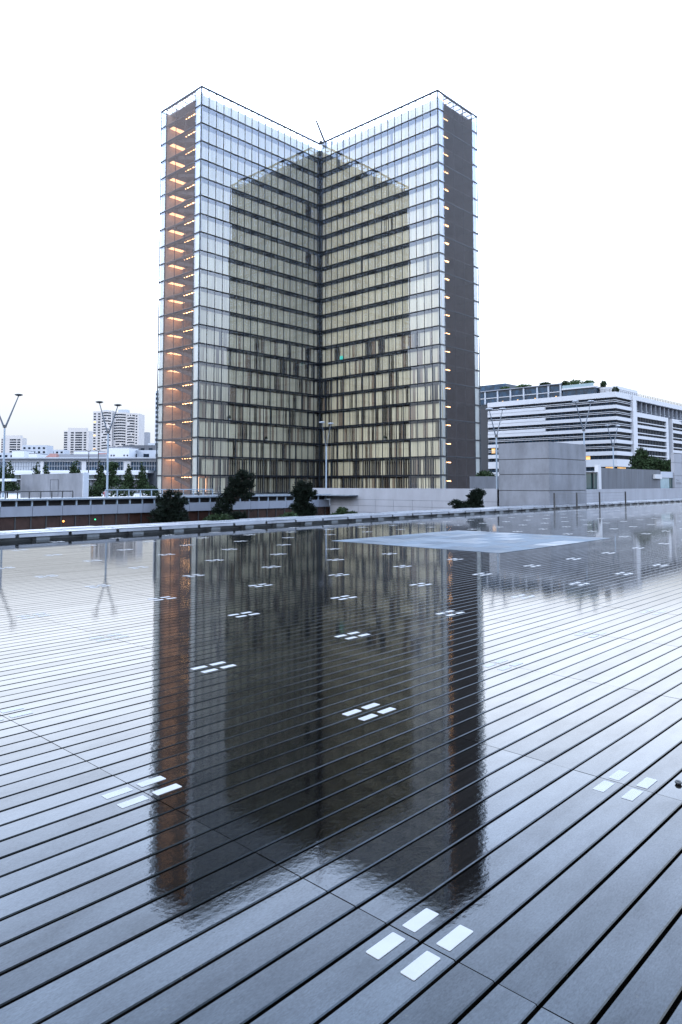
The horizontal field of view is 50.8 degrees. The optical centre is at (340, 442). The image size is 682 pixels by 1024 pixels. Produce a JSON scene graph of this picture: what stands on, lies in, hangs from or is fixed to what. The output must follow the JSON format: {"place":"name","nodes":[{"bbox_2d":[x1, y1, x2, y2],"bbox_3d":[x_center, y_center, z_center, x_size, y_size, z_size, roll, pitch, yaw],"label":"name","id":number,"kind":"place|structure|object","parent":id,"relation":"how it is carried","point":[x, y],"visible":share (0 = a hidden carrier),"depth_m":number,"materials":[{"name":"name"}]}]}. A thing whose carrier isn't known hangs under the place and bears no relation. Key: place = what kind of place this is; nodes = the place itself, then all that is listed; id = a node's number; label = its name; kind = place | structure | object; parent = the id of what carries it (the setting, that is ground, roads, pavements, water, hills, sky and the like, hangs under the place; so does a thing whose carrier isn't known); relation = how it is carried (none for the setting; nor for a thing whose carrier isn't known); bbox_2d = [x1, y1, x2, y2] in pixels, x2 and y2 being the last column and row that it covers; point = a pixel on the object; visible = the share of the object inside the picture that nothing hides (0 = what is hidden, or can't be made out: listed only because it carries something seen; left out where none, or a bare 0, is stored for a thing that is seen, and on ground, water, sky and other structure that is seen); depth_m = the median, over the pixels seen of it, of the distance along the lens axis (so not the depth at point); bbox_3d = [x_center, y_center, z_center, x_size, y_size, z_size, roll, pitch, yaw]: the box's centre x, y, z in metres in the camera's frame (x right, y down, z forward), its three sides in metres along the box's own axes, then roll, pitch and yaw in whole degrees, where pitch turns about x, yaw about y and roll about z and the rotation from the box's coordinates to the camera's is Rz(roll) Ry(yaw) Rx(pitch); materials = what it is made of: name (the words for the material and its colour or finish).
{"place":"outdoors","nodes":[
{"label":"outdoors","id":0,"kind":"place"},
{"bbox_2d":[0,479,16,480],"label":"canopy","id":1,"kind":"object","parent":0,"point":[9,479],"visible":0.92,"depth_m":55.38,"materials":[{"name":"grey"}]},
{"bbox_2d":[1,493,329,505],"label":"esplanade","id":2,"kind":"structure","parent":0,"point":[12,495],"depth_m":135.95,"materials":[{"name":"grey concrete"}]},
{"bbox_2d":[0,465,12,496],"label":"conical tree","id":3,"kind":"object","parent":2,"relation":"on","point":[1,478],"visible":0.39,"depth_m":79.63,"materials":[{"name":"green plant"}]},
{"bbox_2d":[0,461,20,497],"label":"conical tree","id":4,"kind":"object","parent":2,"relation":"on","point":[13,485],"visible":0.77,"depth_m":79.72,"materials":[{"name":"green plant"}]},
{"bbox_2d":[0,394,22,497],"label":"street lamp","id":5,"kind":"object","parent":2,"relation":"on","point":[3,466],"visible":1,"depth_m":47.64,"materials":[{"name":"metal"}]},
{"bbox_2d":[31,462,40,473],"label":"conical tree","id":6,"kind":"object","parent":2,"relation":"on","point":[36,471],"visible":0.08,"depth_m":89.88,"materials":[{"name":"green plant"}]},
{"bbox_2d":[42,462,49,473],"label":"conical tree","id":7,"kind":"object","parent":2,"relation":"on","point":[45,471],"visible":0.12,"depth_m":89.93,"materials":[{"name":"green plant"}]},
{"bbox_2d":[20,473,88,497],"bbox_3d":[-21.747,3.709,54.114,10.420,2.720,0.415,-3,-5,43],"label":"concrete hut","id":8,"kind":"object","parent":2,"relation":"on","point":[77,484],"visible":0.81,"depth_m":53.42,"materials":[{"name":"grey concrete"}]},
{"bbox_2d":[69,461,75,472],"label":"conical tree","id":9,"kind":"object","parent":2,"relation":"on","point":[71,470],"visible":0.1,"depth_m":89.80,"materials":[{"name":"green plant"}]},
{"bbox_2d":[71,460,80,472],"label":"conical tree","id":10,"kind":"object","parent":2,"relation":"on","point":[75,469],"visible":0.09,"depth_m":89.91,"materials":[{"name":"green plant"}]},
{"bbox_2d":[0,457,157,492],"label":"exhibition hall","id":11,"kind":"structure","parent":2,"relation":"on","point":[55,465],"depth_m":172.01,"materials":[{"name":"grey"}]},
{"bbox_2d":[88,485,98,496],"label":"round bush","id":12,"kind":"object","parent":2,"relation":"on","point":[90,491],"visible":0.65,"depth_m":79.48,"materials":[{"name":"green plant"}]},
{"bbox_2d":[91,484,103,496],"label":"round bush","id":13,"kind":"object","parent":2,"relation":"on","point":[99,490],"visible":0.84,"depth_m":79.65,"materials":[{"name":"green plant"}]},
{"bbox_2d":[92,461,110,490],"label":"conical tree","id":14,"kind":"object","parent":2,"relation":"on","point":[100,474],"visible":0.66,"depth_m":89.70,"materials":[{"name":"green plant"}]},
{"bbox_2d":[101,461,122,492],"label":"garden tree","id":15,"kind":"object","parent":2,"relation":"on","point":[113,479],"visible":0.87,"depth_m":84.62,"materials":[{"name":"green plant"}]},
{"bbox_2d":[108,485,135,496],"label":"round bush","id":16,"kind":"object","parent":2,"relation":"on","point":[120,492],"visible":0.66,"depth_m":79.72,"materials":[{"name":"green plant"}]},
{"bbox_2d":[120,464,135,491],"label":"conical tree","id":17,"kind":"object","parent":2,"relation":"on","point":[128,480],"visible":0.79,"depth_m":89.66,"materials":[{"name":"green plant"}]},
{"bbox_2d":[134,462,149,495],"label":"conical tree","id":18,"kind":"object","parent":2,"relation":"on","point":[143,482],"visible":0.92,"depth_m":89.63,"materials":[{"name":"green plant"}]},
{"bbox_2d":[142,484,159,495],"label":"round bush","id":19,"kind":"object","parent":2,"relation":"on","point":[154,492],"visible":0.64,"depth_m":79.51,"materials":[{"name":"green plant"}]},
{"bbox_2d":[0,496,329,530],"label":"courtyard facade","id":20,"kind":"structure","parent":2,"relation":"on","point":[29,515],"depth_m":45.56,"materials":[{"name":"concrete"}]},
{"bbox_2d":[156,85,480,494],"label":"glass tower","id":21,"kind":"structure","parent":2,"relation":"on","point":[292,270],"depth_m":147.45,"materials":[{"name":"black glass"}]},
{"bbox_2d":[316,120,332,149],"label":"roof crane","id":22,"kind":"object","parent":21,"relation":"on","point":[323,139],"visible":0.74,"depth_m":164.76,"materials":[{"name":"black metal"}]},
{"bbox_2d":[319,421,332,487],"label":"street lamp","id":23,"kind":"object","parent":2,"relation":"on","point":[326,452],"visible":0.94,"depth_m":65.88,"materials":[{"name":"metal"}]},
{"bbox_2d":[312,488,498,513],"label":"garden end wall","id":24,"kind":"structure","parent":2,"relation":"on","point":[374,500],"depth_m":55.07,"materials":[{"name":"grey concrete"}]},
{"bbox_2d":[476,470,494,475],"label":"leafy tree","id":25,"kind":"object","parent":2,"relation":"on","point":[485,473],"visible":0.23,"depth_m":109.45,"materials":[{"name":"green plant"}]},
{"bbox_2d":[486,408,505,488],"bbox_3d":[11.450,1.194,52.904,1.767,7.560,0.536,2,-4,-27],"label":"street lamp","id":26,"kind":"object","parent":2,"relation":"on","point":[496,435],"visible":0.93,"depth_m":52.85,"materials":[{"name":"metal"}]},
{"bbox_2d":[572,400,593,474],"bbox_3d":[19.594,0.899,57.888,2.214,8.720,0.536,2,-4,-27],"label":"street lamp","id":27,"kind":"object","parent":2,"relation":"on","point":[575,401],"visible":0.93,"depth_m":57.93,"materials":[{"name":"metal"}]},
{"bbox_2d":[586,471,597,488],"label":"glazed gate","id":28,"kind":"structure","parent":2,"relation":"on","point":[591,480],"depth_m":62.52,"materials":[{"name":"glass"}]},
{"bbox_2d":[594,465,601,488],"bbox_3d":[22.740,3.792,63.550,0.350,3.600,0.570,-3,-5,43],"label":"white post","id":29,"kind":"object","parent":2,"relation":"on","point":[598,470],"visible":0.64,"depth_m":63.39,"materials":[{"name":"white metal"}]},
{"bbox_2d":[605,425,619,467],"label":"street lamp","id":30,"kind":"object","parent":2,"relation":"on","point":[617,426],"visible":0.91,"depth_m":75.89,"materials":[{"name":"metal"}]},
{"bbox_2d":[601,468,660,488],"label":"concrete wall","id":31,"kind":"structure","parent":2,"relation":"on","point":[614,478],"depth_m":68.55,"materials":[{"name":"concrete"}]},
{"bbox_2d":[653,474,661,478],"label":"wall light box","id":32,"kind":"object","parent":31,"relation":"attached to","point":[657,476],"visible":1,"depth_m":73.44,"materials":[{"name":"white plastic"}]},
{"bbox_2d":[586,488,681,501],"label":"parapet wall","id":33,"kind":"structure","parent":2,"relation":"on","point":[643,494],"depth_m":61.02,"materials":[{"name":"grey concrete"}]},
{"bbox_2d":[628,447,662,470],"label":"leafy tree","id":34,"kind":"object","parent":2,"relation":"on","point":[642,458],"visible":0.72,"depth_m":94.41,"materials":[{"name":"green plant"}]},
{"bbox_2d":[654,458,670,471],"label":"leafy tree","id":35,"kind":"object","parent":2,"relation":"on","point":[665,464],"visible":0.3,"depth_m":94.15,"materials":[{"name":"green plant"}]},
{"bbox_2d":[660,472,672,487],"bbox_3d":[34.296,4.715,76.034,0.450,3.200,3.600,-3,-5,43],"label":"glass kiosk","id":36,"kind":"object","parent":2,"relation":"on","point":[666,480],"visible":0.48,"depth_m":76.00,"materials":[{"name":"teal"}]},
{"bbox_2d":[148,488,190,522],"bbox_3d":[-11.161,7.964,46.721,2.856,9.958,2.160,0,-3,-1],"label":"pine tree","id":37,"kind":"object","parent":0,"point":[170,507],"visible":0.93,"depth_m":46.60,"materials":[{"name":"green plant"}]},
{"bbox_2d":[0,494,357,500],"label":"walkway","id":38,"kind":"structure","parent":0,"point":[79,498],"depth_m":47.28,"materials":[{"name":"grey concrete"}]},
{"bbox_2d":[0,491,72,498],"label":"walkway railing","id":39,"kind":"object","parent":38,"relation":"on","point":[36,491],"visible":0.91,"depth_m":45.25,"materials":[{"name":"black metal"}]},
{"bbox_2d":[96,401,121,496],"bbox_3d":[-16.352,0.455,50.417,1.790,6.700,0.536,2,-4,-27],"label":"street lamp","id":40,"kind":"object","parent":38,"relation":"on","point":[107,431],"visible":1,"depth_m":50.36,"materials":[{"name":"metal"}]},
{"bbox_2d":[104,489,212,496],"bbox_3d":[-13.264,3.729,53.369,0.068,0.504,9.260,-3,-5,43],"label":"walkway railing","id":41,"kind":"object","parent":38,"relation":"on","point":[156,489],"visible":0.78,"depth_m":52.67,"materials":[{"name":"metal"}]},
{"bbox_2d":[0,494,329,499],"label":"edge trim","id":42,"kind":"structure","parent":38,"relation":"on","point":[137,497],"depth_m":45.87,"materials":[{"name":"metal"}]},
{"bbox_2d":[194,491,288,495],"bbox_3d":[-8.384,4.089,57.964,0.060,0.314,11.260,-3,-5,43],"label":"walkway railing","id":43,"kind":"object","parent":38,"relation":"on","point":[221,491],"visible":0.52,"depth_m":56.22,"materials":[{"name":"black metal"}]},
{"bbox_2d":[202,513,233,520],"bbox_3d":[-8.130,8.742,46.991,1.984,8.423,1.540,-1,-3,13],"label":"garden shrub","id":44,"kind":"object","parent":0,"point":[215,517],"visible":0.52,"depth_m":46.95,"materials":[{"name":"green plant"}]},
{"bbox_2d":[211,468,255,519],"bbox_3d":[-7.529,7.444,49.856,3.138,11.353,2.084,1,-3,-14],"label":"pine tree","id":45,"kind":"object","parent":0,"point":[243,484],"visible":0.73,"depth_m":49.69,"materials":[{"name":"green plant"}]},
{"bbox_2d":[278,511,297,516],"bbox_3d":[-3.480,8.708,46.772,1.489,8.461,1.383,-3,-5,43],"label":"garden shrub","id":46,"kind":"object","parent":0,"point":[287,514],"visible":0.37,"depth_m":46.73,"materials":[{"name":"green plant"}]},
{"bbox_2d":[288,479,317,515],"bbox_3d":[-2.633,7.815,49.684,1.876,10.586,2.058,-3,-5,43],"label":"pine tree","id":47,"kind":"object","parent":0,"point":[302,492],"visible":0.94,"depth_m":49.58,"materials":[{"name":"green plant"}]},
{"bbox_2d":[0,0,681,452],"label":"sky","id":48,"kind":"structure","parent":0,"point":[576,104],"materials":[{"name":"white"}]},
{"bbox_2d":[330,507,356,514],"bbox_3d":[0.263,8.771,49.664,2.187,8.667,1.244,0,-3,-8],"label":"garden shrub","id":49,"kind":"object","parent":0,"point":[340,510],"visible":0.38,"depth_m":49.77,"materials":[{"name":"green plant"}]},
{"bbox_2d":[447,488,486,508],"bbox_3d":[8.285,7.906,46.620,1.871,10.033,2.508,-7,-8,65],"label":"pine tree","id":50,"kind":"object","parent":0,"point":[474,498],"visible":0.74,"depth_m":46.71,"materials":[{"name":"green plant"}]},
{"bbox_2d":[470,476,499,490],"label":"grey wall","id":51,"kind":"structure","parent":0,"point":[483,482],"depth_m":77.88,"materials":[{"name":"concrete"}]},
{"bbox_2d":[671,453,681,487],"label":"pale stone block","id":52,"kind":"structure","parent":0,"point":[676,464],"depth_m":77.74,"materials":[{"name":"stone"}]},
{"label":"ground","id":53,"kind":"structure","parent":0,"visible":0},
{"bbox_2d":[0,453,11,456],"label":"building","id":54,"kind":"structure","parent":53,"relation":"on","point":[7,454],"depth_m":500.32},
{"bbox_2d":[1,435,26,452],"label":"apartment block","id":55,"kind":"structure","parent":53,"relation":"on","point":[14,442],"depth_m":901.46,"materials":[{"name":"white concrete"}]},
{"bbox_2d":[12,450,33,456],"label":"building","id":56,"kind":"structure","parent":53,"relation":"on","point":[20,453],"depth_m":420.36,"materials":[{"name":"grey"}]},
{"bbox_2d":[22,445,52,454],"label":"building","id":57,"kind":"structure","parent":53,"relation":"on","point":[45,449],"depth_m":600.75,"materials":[{"name":"white concrete"}]},
{"bbox_2d":[29,453,46,456],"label":"building","id":58,"kind":"structure","parent":53,"relation":"on","point":[36,455],"depth_m":400.79,"materials":[{"name":"grey"}]},
{"bbox_2d":[46,454,58,456],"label":"tiled house","id":59,"kind":"structure","parent":53,"relation":"on","point":[53,455],"depth_m":361.88,"materials":[{"name":"tile"}]},
{"bbox_2d":[53,450,69,453],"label":"building","id":60,"kind":"structure","parent":53,"relation":"on","point":[61,451],"depth_m":650.65,"materials":[{"name":"white concrete"}]},
{"bbox_2d":[64,428,92,453],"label":"apartment block","id":61,"kind":"structure","parent":53,"relation":"on","point":[78,439],"depth_m":901.78,"materials":[{"name":"white concrete"}]},
{"bbox_2d":[59,454,106,456],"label":"building","id":62,"kind":"structure","parent":53,"relation":"on","point":[81,455],"depth_m":330.20,"materials":[{"name":"grey concrete"}]},
{"bbox_2d":[74,451,105,453],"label":"building","id":63,"kind":"structure","parent":53,"relation":"on","point":[85,452],"depth_m":420.36,"materials":[{"name":"grey"}]},
{"bbox_2d":[92,410,144,452],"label":"apartment tower","id":64,"kind":"structure","parent":53,"relation":"on","point":[127,427],"depth_m":801.14,"materials":[{"name":"white concrete"}]},
{"bbox_2d":[109,447,138,456],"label":"building","id":65,"kind":"structure","parent":53,"relation":"on","point":[122,451],"depth_m":300.28,"materials":[{"name":"grey"}]},
{"bbox_2d":[123,445,157,449],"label":"building","id":66,"kind":"structure","parent":53,"relation":"on","point":[146,447],"depth_m":380.51,"materials":[{"name":"concrete"}]},
{"bbox_2d":[136,450,157,456],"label":"building","id":67,"kind":"structure","parent":53,"relation":"on","point":[145,453],"depth_m":310.24,"materials":[{"name":"white concrete"}]},
{"bbox_2d":[144,432,149,444],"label":"apartment block","id":68,"kind":"structure","parent":53,"relation":"on","point":[146,438],"depth_m":951.97,"materials":[{"name":"grey concrete"}]},
{"bbox_2d":[155,391,158,445],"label":"apartment block","id":69,"kind":"structure","parent":53,"relation":"on","point":[156,414],"depth_m":502.06,"materials":[{"name":"white concrete"}]},
{"bbox_2d":[479,383,681,475],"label":"banded office","id":70,"kind":"structure","parent":53,"relation":"on","point":[544,413],"depth_m":242.47,"materials":[{"name":"white concrete"},{"name":"dark glass"}]},
{"bbox_2d":[515,384,531,387],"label":"roof bush","id":71,"kind":"object","parent":70,"relation":"on","point":[524,385],"visible":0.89,"depth_m":252.38,"materials":[{"name":"green plant"}]},
{"bbox_2d":[567,379,583,384],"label":"roof bush","id":72,"kind":"object","parent":70,"relation":"on","point":[571,382],"visible":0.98,"depth_m":239.87,"materials":[{"name":"green plant"}]},
{"bbox_2d":[582,380,594,383],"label":"roof bush","id":73,"kind":"object","parent":70,"relation":"on","point":[589,381],"visible":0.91,"depth_m":236.31,"materials":[{"name":"green plant"}]},
{"bbox_2d":[600,380,606,386],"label":"roof bush","id":74,"kind":"object","parent":70,"relation":"on","point":[603,384],"visible":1,"depth_m":236.61,"materials":[{"name":"green plant"}]},
{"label":"deck base","id":75,"kind":"structure","parent":0,"visible":0},
{"bbox_2d":[0,502,681,1023],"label":"deck","id":76,"kind":"structure","parent":75,"relation":"on","point":[296,846],"depth_m":3.96,"materials":[{"name":"grey wood"}]},
{"bbox_2d":[0,706,32,720],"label":"deck marker","id":77,"kind":"object","parent":76,"relation":"on","point":[18,714],"visible":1,"depth_m":5.03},
{"bbox_2d":[16,613,50,618],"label":"deck marker","id":78,"kind":"object","parent":76,"relation":"on","point":[33,616],"visible":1,"depth_m":8.75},
{"bbox_2d":[89,633,127,640],"bbox_3d":[-2.424,2.041,7.509,0.208,0.012,0.348,-3,-5,43],"label":"deck marker","id":79,"kind":"object","parent":76,"relation":"on","point":[108,638],"visible":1,"depth_m":7.49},
{"bbox_2d":[102,776,181,807],"bbox_3d":[-1.033,1.819,3.738,0.208,0.012,0.348,-3,-5,43],"label":"deck marker","id":80,"kind":"object","parent":76,"relation":"on","point":[133,801],"visible":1,"depth_m":3.73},
{"bbox_2d":[148,596,174,600],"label":"deck marker","id":81,"kind":"object","parent":76,"relation":"on","point":[161,599],"visible":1,"depth_m":10.05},
{"bbox_2d":[190,661,236,672],"bbox_3d":[-1.112,1.968,6.278,0.208,0.012,0.348,-3,-5,43],"label":"deck marker","id":82,"kind":"object","parent":76,"relation":"on","point":[214,669],"visible":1,"depth_m":6.26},
{"bbox_2d":[228,612,259,616],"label":"deck marker","id":83,"kind":"object","parent":76,"relation":"on","point":[243,613],"visible":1,"depth_m":8.81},
{"bbox_2d":[331,595,354,599],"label":"deck marker","id":84,"kind":"object","parent":76,"relation":"on","point":[343,598],"visible":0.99,"depth_m":10.12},
{"bbox_2d":[334,632,369,638],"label":"deck marker","id":85,"kind":"object","parent":76,"relation":"on","point":[353,636],"visible":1,"depth_m":7.58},
{"bbox_2d":[342,703,394,720],"bbox_3d":[0.199,1.895,5.048,0.208,0.012,0.348,-3,-5,43],"label":"deck marker","id":86,"kind":"object","parent":76,"relation":"on","point":[370,716],"visible":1,"depth_m":5.04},
{"bbox_2d":[366,908,472,980],"bbox_3d":[0.278,1.747,2.508,0.208,0.012,0.348,-3,-5,43],"label":"deck marker","id":87,"kind":"object","parent":76,"relation":"on","point":[419,966],"visible":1,"depth_m":2.50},
{"bbox_2d":[437,610,464,615],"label":"deck marker","id":88,"kind":"object","parent":76,"relation":"on","point":[450,614],"visible":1,"depth_m":8.87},
{"bbox_2d":[333,530,610,552],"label":"stone platform","id":89,"kind":"structure","parent":76,"relation":"on","point":[488,542],"depth_m":20.30,"materials":[{"name":"stone"}]},
{"bbox_2d":[483,659,522,669],"bbox_3d":[1.432,1.971,6.357,0.208,0.012,0.348,-3,-5,43],"label":"deck marker","id":90,"kind":"object","parent":76,"relation":"on","point":[504,667],"visible":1,"depth_m":6.36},
{"bbox_2d":[513,594,533,598],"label":"deck marker","id":91,"kind":"object","parent":76,"relation":"on","point":[523,597],"visible":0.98,"depth_m":10.21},
{"bbox_2d":[553,492,625,509],"bbox_3d":[16.820,3.855,47.930,0.112,1.060,11.362,-3,-5,42],"label":"wire fence","id":92,"kind":"object","parent":76,"relation":"on","point":[554,497],"visible":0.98,"depth_m":46.05,"materials":[{"name":"black metal"}]},
{"bbox_2d":[575,630,606,637],"bbox_3d":[2.665,2.046,7.667,0.208,0.012,0.348,-3,-5,43],"label":"deck marker","id":93,"kind":"object","parent":76,"relation":"on","point":[591,636],"visible":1,"depth_m":7.67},
{"bbox_2d":[593,770,656,800],"bbox_3d":[1.511,1.822,3.817,0.208,0.012,0.348,-3,-5,43],"label":"deck marker","id":94,"kind":"object","parent":76,"relation":"on","point":[632,794],"visible":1,"depth_m":3.80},
{"bbox_2d":[640,609,665,614],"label":"deck marker","id":95,"kind":"object","parent":76,"relation":"on","point":[645,611],"visible":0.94,"depth_m":9.00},
{"bbox_2d":[0,498,681,540],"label":"garden kerb","id":96,"kind":"structure","parent":75,"relation":"on","point":[59,532],"depth_m":27.07,"materials":[{"name":"concrete"}]},
{"bbox_2d":[498,442,586,508],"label":"concrete block","id":97,"kind":"structure","parent":75,"relation":"on","point":[535,473],"depth_m":47.81,"materials":[{"name":"grey concrete"}]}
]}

